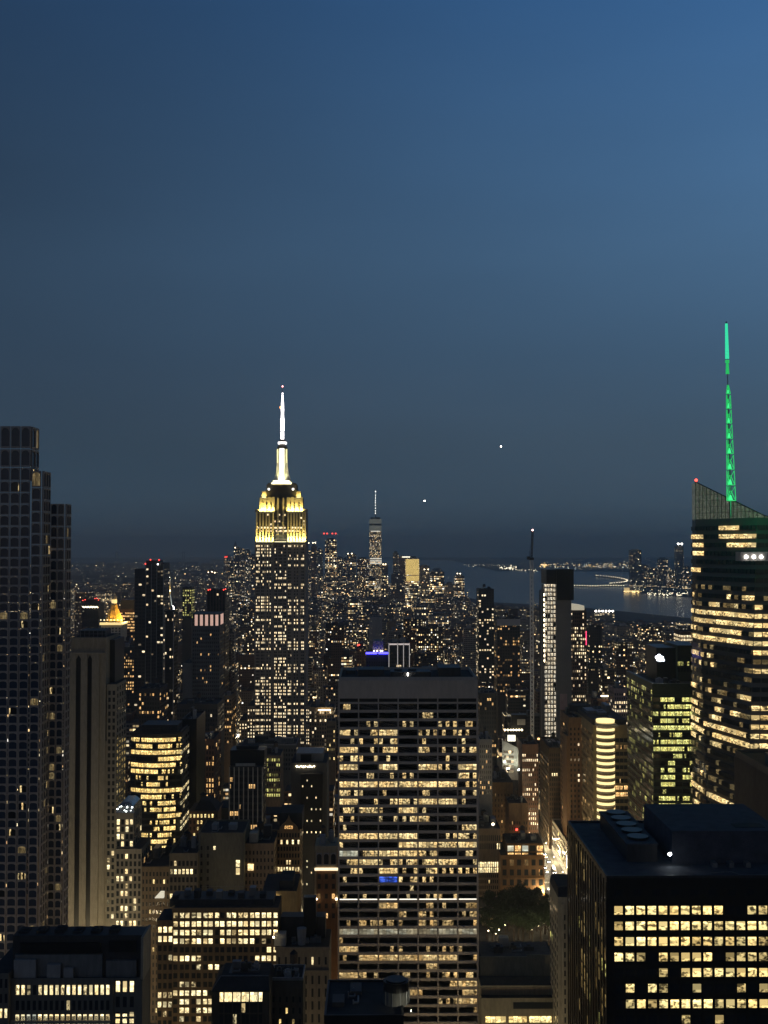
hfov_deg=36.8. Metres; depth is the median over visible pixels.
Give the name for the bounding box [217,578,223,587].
office block
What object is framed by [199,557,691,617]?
water
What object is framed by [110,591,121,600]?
office block
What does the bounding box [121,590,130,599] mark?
office block
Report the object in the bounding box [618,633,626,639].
office block
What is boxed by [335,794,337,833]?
office block
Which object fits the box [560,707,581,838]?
brown pier tower
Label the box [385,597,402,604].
office block
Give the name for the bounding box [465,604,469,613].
office block
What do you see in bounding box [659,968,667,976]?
window
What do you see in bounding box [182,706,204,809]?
black slab building
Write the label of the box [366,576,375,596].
downtown block
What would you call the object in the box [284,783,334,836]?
office block
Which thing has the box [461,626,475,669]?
building
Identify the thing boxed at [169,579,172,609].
clock tower
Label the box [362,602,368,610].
apartment block
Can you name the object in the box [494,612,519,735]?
pale cap tower
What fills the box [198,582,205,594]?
office block
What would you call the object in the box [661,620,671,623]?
apartment block
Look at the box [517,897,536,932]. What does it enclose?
park tree
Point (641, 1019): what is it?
window
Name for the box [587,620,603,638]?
office block
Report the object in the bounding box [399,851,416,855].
window
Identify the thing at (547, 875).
road
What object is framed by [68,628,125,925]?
striped limestone tower
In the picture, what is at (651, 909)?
window
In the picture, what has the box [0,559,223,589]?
suburb
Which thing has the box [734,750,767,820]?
fluted dark building
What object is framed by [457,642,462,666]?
office block
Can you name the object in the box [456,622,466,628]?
apartment block
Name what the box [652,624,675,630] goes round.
office block
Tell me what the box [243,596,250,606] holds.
office block
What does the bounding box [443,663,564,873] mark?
pavement
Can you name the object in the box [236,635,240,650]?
apartment block
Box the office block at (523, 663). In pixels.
[520,660,527,666]
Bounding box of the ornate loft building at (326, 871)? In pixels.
[315,824,337,979]
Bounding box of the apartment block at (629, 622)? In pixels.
[622,620,634,624]
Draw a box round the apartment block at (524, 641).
[522,636,535,643]
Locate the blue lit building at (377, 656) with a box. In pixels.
[366,639,387,666]
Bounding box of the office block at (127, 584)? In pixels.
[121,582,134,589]
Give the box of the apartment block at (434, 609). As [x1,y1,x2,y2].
[428,607,440,614]
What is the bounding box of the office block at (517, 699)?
[502,685,528,740]
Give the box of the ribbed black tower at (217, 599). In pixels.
[207,588,228,690]
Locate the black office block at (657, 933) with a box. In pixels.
[567,804,767,1023]
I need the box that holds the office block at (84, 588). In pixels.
[81,586,91,589]
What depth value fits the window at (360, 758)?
556.67 m
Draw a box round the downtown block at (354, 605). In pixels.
[348,599,361,619]
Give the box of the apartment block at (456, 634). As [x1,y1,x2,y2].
[444,627,462,642]
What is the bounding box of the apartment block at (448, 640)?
[443,635,453,650]
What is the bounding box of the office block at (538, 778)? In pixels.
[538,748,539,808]
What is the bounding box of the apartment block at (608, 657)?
[602,653,611,661]
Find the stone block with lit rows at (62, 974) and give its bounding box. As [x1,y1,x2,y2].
[0,925,150,1023]
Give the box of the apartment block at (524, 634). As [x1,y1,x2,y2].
[520,629,532,641]
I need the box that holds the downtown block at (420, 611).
[414,605,427,626]
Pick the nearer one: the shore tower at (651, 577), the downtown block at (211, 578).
the downtown block at (211, 578)
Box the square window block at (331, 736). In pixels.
[327,716,335,793]
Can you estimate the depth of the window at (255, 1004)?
424.43 m
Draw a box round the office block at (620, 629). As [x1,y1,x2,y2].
[614,624,629,637]
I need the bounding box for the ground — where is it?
[9,557,691,1023]
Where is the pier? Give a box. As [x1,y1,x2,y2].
[574,586,617,586]
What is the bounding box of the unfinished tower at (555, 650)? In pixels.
[539,568,573,739]
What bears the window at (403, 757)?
in the wide grid office tower at (408, 856)
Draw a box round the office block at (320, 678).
[313,666,327,702]
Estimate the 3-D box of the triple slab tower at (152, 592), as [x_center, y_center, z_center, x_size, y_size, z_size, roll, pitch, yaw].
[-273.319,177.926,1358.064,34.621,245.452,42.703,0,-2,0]
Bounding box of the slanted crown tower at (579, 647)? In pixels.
[571,603,586,702]
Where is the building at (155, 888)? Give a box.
[141,838,174,1022]
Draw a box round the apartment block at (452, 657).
[451,652,454,663]
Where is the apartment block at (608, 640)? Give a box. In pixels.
[602,636,616,644]
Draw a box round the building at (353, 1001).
[324,979,403,1023]
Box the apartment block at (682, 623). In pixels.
[676,621,690,624]
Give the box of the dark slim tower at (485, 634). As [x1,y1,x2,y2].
[476,584,493,688]
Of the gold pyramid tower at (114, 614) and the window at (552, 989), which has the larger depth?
the gold pyramid tower at (114, 614)
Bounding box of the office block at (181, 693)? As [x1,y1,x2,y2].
[177,688,182,700]
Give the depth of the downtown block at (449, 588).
4994.31 m
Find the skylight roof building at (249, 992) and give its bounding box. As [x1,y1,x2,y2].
[211,949,305,1023]
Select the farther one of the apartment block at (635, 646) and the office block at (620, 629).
the office block at (620, 629)
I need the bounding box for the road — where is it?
[497,765,557,900]
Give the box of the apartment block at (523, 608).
[520,606,529,610]
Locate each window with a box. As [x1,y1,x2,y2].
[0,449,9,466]
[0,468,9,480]
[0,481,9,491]
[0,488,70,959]
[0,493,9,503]
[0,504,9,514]
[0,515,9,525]
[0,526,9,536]
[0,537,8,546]
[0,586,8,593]
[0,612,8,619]
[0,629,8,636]
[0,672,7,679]
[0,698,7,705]
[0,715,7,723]
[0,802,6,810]
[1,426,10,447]
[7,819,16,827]
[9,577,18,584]
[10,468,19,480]
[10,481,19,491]
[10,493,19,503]
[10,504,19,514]
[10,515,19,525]
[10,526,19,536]
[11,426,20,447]
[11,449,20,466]
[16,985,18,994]
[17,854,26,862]
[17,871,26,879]
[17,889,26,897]
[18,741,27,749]
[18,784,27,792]
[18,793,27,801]
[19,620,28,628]
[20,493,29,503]
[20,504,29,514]
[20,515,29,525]
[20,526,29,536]
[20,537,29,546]
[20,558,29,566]
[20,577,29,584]
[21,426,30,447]
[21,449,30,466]
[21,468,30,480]
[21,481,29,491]
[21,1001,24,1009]
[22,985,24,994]
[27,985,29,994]
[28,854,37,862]
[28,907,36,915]
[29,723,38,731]
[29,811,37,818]
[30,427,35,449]
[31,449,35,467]
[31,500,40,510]
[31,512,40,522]
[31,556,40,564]
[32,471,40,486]
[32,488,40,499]
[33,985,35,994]
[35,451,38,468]
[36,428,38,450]
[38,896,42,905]
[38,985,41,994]
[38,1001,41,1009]
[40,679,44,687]
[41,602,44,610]
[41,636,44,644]
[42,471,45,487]
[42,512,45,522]
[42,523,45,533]
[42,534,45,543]
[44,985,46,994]
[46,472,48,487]
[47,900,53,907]
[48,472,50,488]
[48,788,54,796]
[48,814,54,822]
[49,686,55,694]
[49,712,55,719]
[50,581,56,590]
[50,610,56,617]
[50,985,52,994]
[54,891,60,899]
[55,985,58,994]
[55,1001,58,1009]
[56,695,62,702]
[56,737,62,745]
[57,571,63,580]
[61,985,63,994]
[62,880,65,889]
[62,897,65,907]
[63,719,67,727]
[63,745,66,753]
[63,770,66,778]
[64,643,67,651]
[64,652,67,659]
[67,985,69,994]
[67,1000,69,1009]
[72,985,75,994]
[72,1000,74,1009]
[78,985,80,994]
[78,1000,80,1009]
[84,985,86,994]
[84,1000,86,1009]
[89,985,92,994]
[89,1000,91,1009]
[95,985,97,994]
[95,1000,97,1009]
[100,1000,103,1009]
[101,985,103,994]
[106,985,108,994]
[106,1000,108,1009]
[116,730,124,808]
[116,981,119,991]
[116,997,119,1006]
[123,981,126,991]
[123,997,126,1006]
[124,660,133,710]
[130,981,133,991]
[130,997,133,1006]
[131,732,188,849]
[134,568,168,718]
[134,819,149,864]
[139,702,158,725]
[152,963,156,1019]
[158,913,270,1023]
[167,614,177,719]
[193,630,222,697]
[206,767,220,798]
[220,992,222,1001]
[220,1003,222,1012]
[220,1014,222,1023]
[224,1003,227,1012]
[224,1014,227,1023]
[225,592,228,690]
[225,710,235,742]
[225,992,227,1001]
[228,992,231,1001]
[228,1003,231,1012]
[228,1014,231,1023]
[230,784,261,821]
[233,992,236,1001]
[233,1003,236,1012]
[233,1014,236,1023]
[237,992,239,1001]
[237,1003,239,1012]
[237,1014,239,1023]
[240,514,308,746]
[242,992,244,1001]
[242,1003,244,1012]
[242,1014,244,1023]
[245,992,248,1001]
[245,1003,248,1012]
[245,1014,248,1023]
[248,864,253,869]
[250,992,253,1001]
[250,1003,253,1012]
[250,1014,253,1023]
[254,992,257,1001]
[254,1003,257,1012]
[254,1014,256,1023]
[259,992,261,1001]
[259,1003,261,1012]
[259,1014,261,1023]
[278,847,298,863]
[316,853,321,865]
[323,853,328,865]
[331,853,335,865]
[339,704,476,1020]
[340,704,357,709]
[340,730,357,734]
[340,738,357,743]
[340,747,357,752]
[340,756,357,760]
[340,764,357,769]
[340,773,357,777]
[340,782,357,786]
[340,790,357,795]
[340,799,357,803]
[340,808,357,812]
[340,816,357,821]
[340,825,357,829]
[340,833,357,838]
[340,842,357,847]
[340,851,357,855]
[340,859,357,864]
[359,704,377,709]
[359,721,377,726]
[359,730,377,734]
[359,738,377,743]
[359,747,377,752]
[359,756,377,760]
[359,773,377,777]
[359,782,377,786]
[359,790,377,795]
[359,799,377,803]
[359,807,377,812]
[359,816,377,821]
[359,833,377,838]
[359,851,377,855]
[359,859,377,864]
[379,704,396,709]
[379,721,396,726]
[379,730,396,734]
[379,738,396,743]
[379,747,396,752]
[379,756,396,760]
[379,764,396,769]
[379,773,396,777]
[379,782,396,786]
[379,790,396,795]
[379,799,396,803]
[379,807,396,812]
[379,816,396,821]
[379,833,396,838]
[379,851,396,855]
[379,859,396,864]
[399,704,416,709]
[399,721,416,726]
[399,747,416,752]
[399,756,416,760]
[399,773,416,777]
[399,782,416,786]
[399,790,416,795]
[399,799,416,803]
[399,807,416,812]
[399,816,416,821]
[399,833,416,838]
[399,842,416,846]
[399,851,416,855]
[399,859,416,864]
[419,713,436,717]
[419,730,436,734]
[419,738,436,743]
[419,747,436,752]
[419,756,436,760]
[419,764,436,769]
[419,781,436,786]
[419,790,436,795]
[419,799,436,803]
[419,807,436,812]
[419,816,436,821]
[419,842,436,846]
[419,851,436,855]
[438,721,456,726]
[438,730,456,734]
[438,747,456,752]
[438,756,456,760]
[438,764,456,769]
[439,781,456,786]
[439,790,456,795]
[439,799,456,803]
[439,816,456,820]
[439,833,456,838]
[439,842,456,846]
[458,721,475,726]
[458,730,475,734]
[458,738,475,743]
[458,747,475,751]
[458,756,475,760]
[458,764,474,769]
[458,773,475,777]
[458,781,475,786]
[458,790,475,795]
[458,799,475,803]
[458,825,475,829]
[458,833,475,838]
[458,842,476,846]
[458,851,476,855]
[476,591,493,688]
[480,698,495,772]
[491,1016,495,1022]
[494,622,519,694]
[496,1016,500,1022]
[501,1016,505,1022]
[508,846,513,850]
[513,1016,517,1021]
[515,846,520,850]
[522,846,527,850]
[522,1016,526,1021]
[529,803,537,832]
[529,1016,534,1021]
[530,846,535,850]
[535,1016,539,1021]
[537,846,542,850]
[540,749,559,844]
[541,1016,545,1021]
[545,692,555,736]
[546,1016,550,1021]
[552,833,564,856]
[552,989,557,1023]
[561,727,562,827]
[569,844,767,1023]
[571,613,585,702]
[581,725,592,819]
[614,906,622,914]
[614,922,622,929]
[615,937,622,945]
[615,953,622,960]
[615,968,622,976]
[615,984,622,992]
[615,1000,622,1007]
[625,906,633,914]
[626,922,633,929]
[626,937,633,945]
[626,953,633,960]
[626,968,633,976]
[626,984,633,992]
[626,1000,633,1007]
[627,661,691,819]
[637,906,644,914]
[637,922,644,929]
[637,937,644,945]
[637,953,644,960]
[637,968,644,976]
[637,984,644,992]
[637,1000,645,1007]
[648,906,655,914]
[648,922,655,929]
[648,937,655,945]
[648,953,655,960]
[648,968,656,976]
[648,984,656,991]
[648,1000,656,1007]
[654,796,660,800]
[659,906,666,913]
[659,922,666,929]
[659,937,666,945]
[659,953,667,960]
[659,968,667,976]
[659,984,667,991]
[659,1000,667,1007]
[661,789,667,793]
[661,796,667,800]
[668,796,674,800]
[670,906,677,913]
[670,922,677,929]
[670,937,678,945]
[670,953,678,960]
[670,968,678,976]
[670,984,678,991]
[671,1000,678,1007]
[676,796,682,800]
[681,906,688,913]
[681,922,689,929]
[681,937,689,945]
[681,953,689,960]
[681,968,689,976]
[682,697,688,701]
[682,984,689,991]
[682,999,689,1007]
[682,1015,689,1023]
[683,796,689,800]
[691,525,767,803]
[692,906,700,913]
[692,921,700,929]
[692,937,700,945]
[692,953,700,960]
[693,968,700,976]
[693,984,700,991]
[693,999,700,1007]
[703,906,711,913]
[703,921,711,929]
[703,937,711,945]
[704,953,711,960]
[704,968,711,976]
[704,984,711,991]
[704,999,711,1007]
[714,906,722,913]
[714,921,722,929]
[715,937,722,945]
[715,953,722,960]
[715,968,722,976]
[715,984,722,991]
[715,999,723,1007]
[715,1015,723,1023]
[725,906,733,913]
[726,921,733,929]
[726,937,733,944]
[726,953,733,960]
[726,968,733,976]
[726,984,734,991]
[726,999,734,1007]
[737,906,744,913]
[737,921,744,929]
[737,937,744,944]
[737,953,744,960]
[737,968,745,976]
[737,984,745,991]
[737,999,745,1007]
[748,906,755,913]
[748,921,755,929]
[748,937,755,944]
[748,953,755,960]
[748,968,756,976]
[748,984,756,991]
[748,999,756,1007]
[750,743,758,747]
[751,706,759,710]
[751,715,759,719]
[751,725,758,729]
[751,734,758,738]
[753,650,760,654]
[753,660,760,663]
[753,669,760,673]
[754,614,761,618]
[754,623,761,627]
[754,632,761,636]
[754,641,761,645]
[755,605,762,609]
[759,906,766,913]
[759,921,766,929]
[759,937,766,944]
[759,952,767,960]
[759,968,767,976]
[759,984,767,991]
[760,715,767,719]
[760,725,767,729]
[760,734,767,738]
[760,744,767,748]
[760,999,767,1007]
[761,706,767,710]
[762,669,767,673]
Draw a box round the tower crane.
[527,529,533,737]
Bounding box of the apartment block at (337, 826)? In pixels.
[336,816,337,836]
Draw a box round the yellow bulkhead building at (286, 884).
[262,870,300,911]
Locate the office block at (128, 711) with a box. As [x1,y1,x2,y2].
[126,708,135,718]
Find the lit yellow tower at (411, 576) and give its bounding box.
[402,556,418,606]
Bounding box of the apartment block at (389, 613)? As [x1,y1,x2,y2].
[386,604,399,619]
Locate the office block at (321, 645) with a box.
[319,632,324,657]
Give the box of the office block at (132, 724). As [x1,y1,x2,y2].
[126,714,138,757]
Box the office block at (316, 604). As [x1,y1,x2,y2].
[311,601,321,609]
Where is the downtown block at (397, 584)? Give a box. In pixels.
[391,572,403,601]
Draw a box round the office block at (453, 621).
[450,618,460,627]
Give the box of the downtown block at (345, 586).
[337,574,353,600]
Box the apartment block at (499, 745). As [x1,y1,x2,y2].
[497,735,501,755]
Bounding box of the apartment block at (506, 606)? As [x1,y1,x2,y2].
[494,604,509,608]
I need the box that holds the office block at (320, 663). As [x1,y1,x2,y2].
[316,656,323,667]
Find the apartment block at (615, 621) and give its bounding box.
[609,619,623,622]
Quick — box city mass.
[0,577,691,953]
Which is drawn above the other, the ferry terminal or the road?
the ferry terminal
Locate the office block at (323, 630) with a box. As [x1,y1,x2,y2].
[322,627,325,653]
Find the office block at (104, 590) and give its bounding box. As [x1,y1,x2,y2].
[99,589,108,592]
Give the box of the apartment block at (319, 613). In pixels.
[308,610,321,624]
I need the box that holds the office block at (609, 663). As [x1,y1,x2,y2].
[605,660,611,667]
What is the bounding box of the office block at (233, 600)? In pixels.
[229,596,239,605]
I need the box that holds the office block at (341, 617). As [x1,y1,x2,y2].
[336,613,347,621]
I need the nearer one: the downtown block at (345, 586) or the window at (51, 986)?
the window at (51, 986)
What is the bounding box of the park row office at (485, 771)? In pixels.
[478,728,491,815]
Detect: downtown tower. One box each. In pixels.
[224,555,231,587]
[228,555,233,596]
[233,541,239,594]
[240,548,245,596]
[245,549,250,596]
[250,554,254,596]
[308,550,310,596]
[311,542,316,595]
[317,548,322,596]
[323,533,336,573]
[337,557,342,575]
[343,557,346,573]
[347,553,355,596]
[357,557,368,596]
[381,563,387,596]
[393,551,398,573]
[399,555,404,601]
[419,565,429,596]
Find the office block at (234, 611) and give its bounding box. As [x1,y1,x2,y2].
[231,605,236,623]
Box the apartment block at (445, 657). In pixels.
[444,649,451,663]
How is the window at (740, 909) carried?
in the black office block at (657, 933)
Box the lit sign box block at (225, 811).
[221,801,228,819]
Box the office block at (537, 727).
[519,710,539,748]
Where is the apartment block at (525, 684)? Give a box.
[520,677,536,692]
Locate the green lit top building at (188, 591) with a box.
[182,584,194,689]
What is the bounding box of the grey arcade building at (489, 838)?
[479,809,499,896]
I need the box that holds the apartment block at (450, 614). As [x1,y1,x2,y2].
[444,612,452,619]
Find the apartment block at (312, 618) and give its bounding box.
[308,613,315,624]
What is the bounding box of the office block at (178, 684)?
[177,677,180,689]
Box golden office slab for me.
[131,720,188,852]
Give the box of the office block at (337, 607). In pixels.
[331,602,345,613]
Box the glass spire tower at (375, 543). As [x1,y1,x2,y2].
[369,491,381,596]
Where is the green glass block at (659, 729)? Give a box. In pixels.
[626,641,691,819]
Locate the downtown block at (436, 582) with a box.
[430,568,443,596]
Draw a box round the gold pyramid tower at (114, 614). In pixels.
[100,592,127,640]
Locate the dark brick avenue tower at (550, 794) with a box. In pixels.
[540,732,560,848]
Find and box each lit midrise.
[309,625,318,657]
[341,649,351,667]
[357,642,364,666]
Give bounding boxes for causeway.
[596,576,627,584]
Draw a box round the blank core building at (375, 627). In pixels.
[369,616,381,650]
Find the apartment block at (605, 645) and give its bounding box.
[602,641,609,655]
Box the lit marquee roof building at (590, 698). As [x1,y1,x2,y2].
[585,689,607,705]
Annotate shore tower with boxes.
[629,549,641,585]
[641,564,647,585]
[647,568,657,586]
[657,557,667,586]
[666,570,674,587]
[674,543,683,587]
[682,566,690,588]
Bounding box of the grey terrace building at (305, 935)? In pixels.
[273,895,330,1023]
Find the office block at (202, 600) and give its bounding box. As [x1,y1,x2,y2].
[196,598,206,603]
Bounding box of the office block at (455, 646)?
[453,643,458,651]
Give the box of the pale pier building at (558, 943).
[550,874,567,1023]
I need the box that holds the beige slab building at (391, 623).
[387,619,395,650]
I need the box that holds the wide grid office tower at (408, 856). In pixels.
[338,664,478,1023]
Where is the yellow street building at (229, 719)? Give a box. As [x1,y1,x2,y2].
[224,686,235,782]
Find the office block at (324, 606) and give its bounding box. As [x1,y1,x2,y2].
[321,601,327,609]
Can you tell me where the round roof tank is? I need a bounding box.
[383,975,408,1006]
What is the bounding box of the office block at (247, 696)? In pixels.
[241,685,253,716]
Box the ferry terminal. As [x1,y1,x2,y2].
[623,588,639,591]
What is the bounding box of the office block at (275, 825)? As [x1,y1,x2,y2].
[266,815,278,831]
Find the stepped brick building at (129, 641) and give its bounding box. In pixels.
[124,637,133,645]
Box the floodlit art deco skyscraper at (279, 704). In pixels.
[239,386,313,746]
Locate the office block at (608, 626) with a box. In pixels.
[603,623,616,630]
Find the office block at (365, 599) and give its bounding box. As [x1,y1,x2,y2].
[355,596,369,603]
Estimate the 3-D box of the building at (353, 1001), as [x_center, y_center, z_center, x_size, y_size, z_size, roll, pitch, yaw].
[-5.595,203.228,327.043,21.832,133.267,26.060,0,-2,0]
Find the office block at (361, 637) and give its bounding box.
[359,633,364,641]
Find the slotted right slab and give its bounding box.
[478,681,496,772]
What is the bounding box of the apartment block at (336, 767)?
[336,742,337,793]
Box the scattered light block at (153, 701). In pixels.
[139,677,167,725]
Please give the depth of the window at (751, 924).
327.33 m
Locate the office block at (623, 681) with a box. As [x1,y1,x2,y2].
[620,674,626,687]
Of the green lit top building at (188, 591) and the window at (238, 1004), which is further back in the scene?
the green lit top building at (188, 591)
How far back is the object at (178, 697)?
1322.18 m
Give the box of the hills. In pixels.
[9,556,691,559]
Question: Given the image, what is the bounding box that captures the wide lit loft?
[309,697,334,752]
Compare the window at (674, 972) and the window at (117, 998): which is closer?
the window at (674, 972)
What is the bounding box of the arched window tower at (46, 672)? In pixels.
[0,426,70,959]
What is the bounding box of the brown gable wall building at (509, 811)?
[492,765,527,841]
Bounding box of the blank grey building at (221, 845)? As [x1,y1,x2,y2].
[198,819,249,890]
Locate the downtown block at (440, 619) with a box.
[428,612,448,626]
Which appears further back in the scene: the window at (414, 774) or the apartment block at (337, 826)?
the apartment block at (337, 826)
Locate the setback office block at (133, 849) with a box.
[115,795,150,925]
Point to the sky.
(450, 233)
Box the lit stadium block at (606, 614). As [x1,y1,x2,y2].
[591,610,614,618]
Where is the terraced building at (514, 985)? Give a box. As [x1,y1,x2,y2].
[478,935,552,1023]
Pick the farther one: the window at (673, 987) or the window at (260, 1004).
the window at (260, 1004)
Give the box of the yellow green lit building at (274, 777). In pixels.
[266,741,283,806]
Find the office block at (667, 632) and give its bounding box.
[664,629,671,634]
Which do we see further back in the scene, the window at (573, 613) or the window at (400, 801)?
the window at (573, 613)
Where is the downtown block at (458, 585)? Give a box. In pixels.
[454,573,463,596]
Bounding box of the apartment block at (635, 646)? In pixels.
[627,637,637,652]
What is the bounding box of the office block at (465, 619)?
[461,617,469,622]
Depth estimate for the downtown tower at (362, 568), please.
5193.36 m
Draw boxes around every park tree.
[479,906,494,938]
[481,889,496,907]
[482,913,504,941]
[491,900,501,928]
[496,890,513,902]
[496,906,515,934]
[498,895,521,931]
[500,908,524,941]
[501,885,523,901]
[510,904,530,939]
[511,893,529,928]
[517,881,530,897]
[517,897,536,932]
[518,909,532,941]
[519,909,541,941]
[525,893,539,904]
[527,886,549,922]
[530,907,549,941]
[531,897,549,934]
[537,908,549,945]
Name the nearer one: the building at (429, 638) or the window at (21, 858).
the window at (21, 858)
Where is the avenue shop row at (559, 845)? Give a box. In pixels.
[552,819,566,873]
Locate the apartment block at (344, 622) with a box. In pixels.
[332,620,349,627]
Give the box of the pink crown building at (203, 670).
[183,612,224,783]
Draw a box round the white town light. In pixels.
[407,561,682,607]
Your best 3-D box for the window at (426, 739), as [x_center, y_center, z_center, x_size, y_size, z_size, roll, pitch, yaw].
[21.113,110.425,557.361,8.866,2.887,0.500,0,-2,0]
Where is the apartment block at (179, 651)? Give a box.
[178,642,181,661]
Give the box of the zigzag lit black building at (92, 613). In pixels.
[82,599,103,628]
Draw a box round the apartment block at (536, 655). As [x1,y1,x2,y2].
[529,651,538,668]
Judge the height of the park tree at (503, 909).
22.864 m
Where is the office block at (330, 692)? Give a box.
[323,682,337,719]
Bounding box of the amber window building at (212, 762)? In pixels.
[205,724,220,801]
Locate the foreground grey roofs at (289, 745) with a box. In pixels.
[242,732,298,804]
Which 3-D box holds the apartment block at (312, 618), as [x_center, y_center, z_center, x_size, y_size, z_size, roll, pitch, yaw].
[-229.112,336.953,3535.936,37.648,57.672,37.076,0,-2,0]
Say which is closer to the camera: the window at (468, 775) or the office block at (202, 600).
the window at (468, 775)
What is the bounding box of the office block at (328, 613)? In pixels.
[323,609,334,621]
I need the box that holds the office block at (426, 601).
[420,596,434,606]
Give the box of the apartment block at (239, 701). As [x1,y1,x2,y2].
[238,685,240,731]
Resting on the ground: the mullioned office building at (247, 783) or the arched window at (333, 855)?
the mullioned office building at (247, 783)
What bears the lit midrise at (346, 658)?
on the ground
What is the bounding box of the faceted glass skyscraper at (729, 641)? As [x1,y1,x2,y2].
[691,479,767,803]
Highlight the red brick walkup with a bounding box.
[189,792,222,838]
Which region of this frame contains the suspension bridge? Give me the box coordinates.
[96,551,203,561]
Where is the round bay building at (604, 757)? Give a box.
[568,699,627,819]
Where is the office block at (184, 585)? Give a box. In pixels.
[179,584,194,591]
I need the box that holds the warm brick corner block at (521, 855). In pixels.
[499,825,544,895]
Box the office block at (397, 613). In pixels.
[393,605,402,621]
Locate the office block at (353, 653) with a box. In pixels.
[350,648,366,666]
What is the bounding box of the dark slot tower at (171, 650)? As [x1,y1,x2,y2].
[164,605,177,719]
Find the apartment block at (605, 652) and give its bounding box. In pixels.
[603,649,611,655]
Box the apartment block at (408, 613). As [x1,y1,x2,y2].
[404,610,412,617]
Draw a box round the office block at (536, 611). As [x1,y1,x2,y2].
[526,607,538,625]
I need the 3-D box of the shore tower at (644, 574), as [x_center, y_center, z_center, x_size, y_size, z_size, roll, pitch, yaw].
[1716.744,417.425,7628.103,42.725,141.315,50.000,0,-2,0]
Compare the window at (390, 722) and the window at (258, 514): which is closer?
the window at (390, 722)
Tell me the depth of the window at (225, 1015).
424.22 m
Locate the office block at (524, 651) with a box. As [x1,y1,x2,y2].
[520,642,537,660]
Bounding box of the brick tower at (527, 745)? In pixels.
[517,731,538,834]
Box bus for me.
[551,865,555,872]
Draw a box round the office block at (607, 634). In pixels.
[603,630,613,637]
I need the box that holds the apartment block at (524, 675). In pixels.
[520,666,529,681]
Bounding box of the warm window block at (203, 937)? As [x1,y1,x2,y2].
[157,885,281,1023]
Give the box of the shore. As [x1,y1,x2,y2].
[438,557,691,596]
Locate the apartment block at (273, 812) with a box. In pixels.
[266,807,280,820]
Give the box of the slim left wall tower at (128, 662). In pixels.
[123,640,133,710]
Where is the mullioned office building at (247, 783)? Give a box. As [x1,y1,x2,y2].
[229,743,266,831]
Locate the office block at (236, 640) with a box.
[234,627,237,650]
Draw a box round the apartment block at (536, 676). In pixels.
[532,673,538,681]
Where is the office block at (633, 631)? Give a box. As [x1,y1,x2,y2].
[630,622,645,639]
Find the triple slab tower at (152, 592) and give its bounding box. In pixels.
[134,559,169,718]
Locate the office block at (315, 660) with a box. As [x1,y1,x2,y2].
[312,654,318,665]
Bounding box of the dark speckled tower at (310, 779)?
[291,747,328,911]
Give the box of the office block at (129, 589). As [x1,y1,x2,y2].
[124,587,132,593]
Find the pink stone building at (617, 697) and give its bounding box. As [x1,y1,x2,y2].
[608,682,626,719]
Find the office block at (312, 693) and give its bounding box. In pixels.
[308,684,316,702]
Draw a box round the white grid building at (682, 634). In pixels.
[674,629,691,681]
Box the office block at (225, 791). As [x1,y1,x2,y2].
[223,782,228,800]
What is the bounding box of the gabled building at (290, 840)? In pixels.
[277,805,303,911]
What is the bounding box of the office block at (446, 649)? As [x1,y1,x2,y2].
[443,646,451,661]
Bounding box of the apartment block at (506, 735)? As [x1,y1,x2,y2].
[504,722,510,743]
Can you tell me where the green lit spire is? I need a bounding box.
[725,321,735,517]
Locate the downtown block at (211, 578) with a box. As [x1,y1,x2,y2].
[207,569,216,588]
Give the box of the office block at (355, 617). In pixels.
[353,612,358,621]
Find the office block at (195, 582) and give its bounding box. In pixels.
[192,580,198,591]
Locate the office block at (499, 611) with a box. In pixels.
[495,606,504,616]
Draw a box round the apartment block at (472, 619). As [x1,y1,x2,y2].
[470,617,475,623]
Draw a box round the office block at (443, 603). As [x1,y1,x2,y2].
[435,596,452,610]
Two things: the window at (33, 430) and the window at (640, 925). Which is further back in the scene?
the window at (33, 430)
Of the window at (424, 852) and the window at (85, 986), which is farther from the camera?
the window at (424, 852)
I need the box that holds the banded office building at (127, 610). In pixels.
[120,599,134,640]
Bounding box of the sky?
[0,0,767,556]
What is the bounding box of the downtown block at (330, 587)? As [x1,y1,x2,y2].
[324,573,336,602]
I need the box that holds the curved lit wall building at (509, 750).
[502,714,526,795]
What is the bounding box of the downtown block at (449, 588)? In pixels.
[445,581,453,596]
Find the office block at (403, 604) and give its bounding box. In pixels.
[392,601,405,606]
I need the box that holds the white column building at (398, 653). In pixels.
[388,634,409,666]
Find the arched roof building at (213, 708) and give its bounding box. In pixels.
[177,692,223,801]
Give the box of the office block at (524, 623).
[520,617,532,629]
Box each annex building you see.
[169,830,199,908]
[245,820,276,890]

